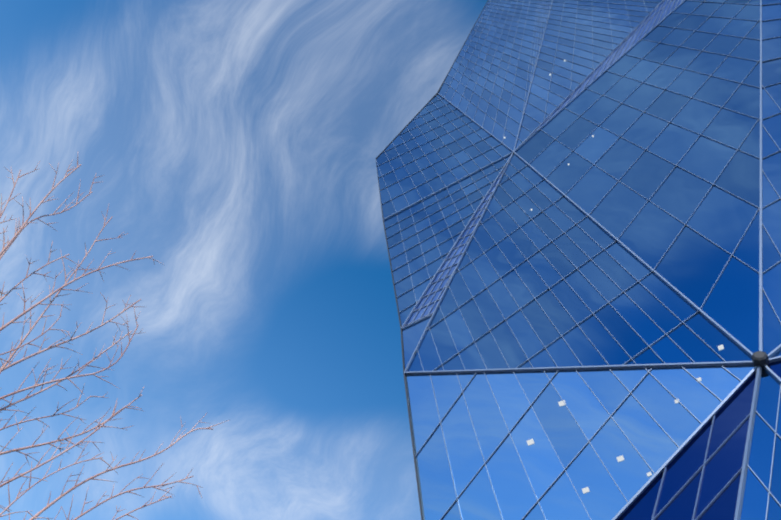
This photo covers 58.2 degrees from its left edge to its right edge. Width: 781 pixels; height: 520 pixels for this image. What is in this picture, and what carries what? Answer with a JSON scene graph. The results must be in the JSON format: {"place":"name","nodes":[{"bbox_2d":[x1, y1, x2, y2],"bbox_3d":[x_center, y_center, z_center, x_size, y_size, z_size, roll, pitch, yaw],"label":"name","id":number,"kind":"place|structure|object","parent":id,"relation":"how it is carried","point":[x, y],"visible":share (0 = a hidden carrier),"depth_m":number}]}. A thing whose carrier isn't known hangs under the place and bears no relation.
{"place":"outdoors","nodes":[
{"label":"outdoors","id":0,"kind":"place"},
{"bbox_2d":[0,157,228,519],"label":"bare aspen tree","id":1,"kind":"object","parent":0,"point":[5,249],"depth_m":7.81},
{"bbox_2d":[0,0,487,519],"label":"sky","id":2,"kind":"structure","parent":0,"point":[235,145]},
{"bbox_2d":[376,0,780,519],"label":"tower glass facets","id":3,"kind":"object","parent":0,"point":[691,265],"visible":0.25,"depth_m":31.52},
{"bbox_2d":[504,60,723,493],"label":"ceiling lights","id":4,"kind":"object","parent":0,"point":[619,458],"visible":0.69,"depth_m":22.47},
{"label":"tower","id":5,"kind":"object","parent":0,"visible":0},
{"bbox_2d":[376,0,780,519],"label":"window mullions","id":6,"kind":"object","parent":5,"relation":"on","point":[745,465],"visible":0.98,"depth_m":32.29},
{"bbox_2d":[751,351,768,367],"bbox_3d":[11.486,3.068,21.797,0.468,0.480,0.374,-7,-63,31],"label":"structural hub joint","id":7,"kind":"object","parent":6,"relation":"attached to","point":[760,358],"visible":0.96,"depth_m":21.67}
]}

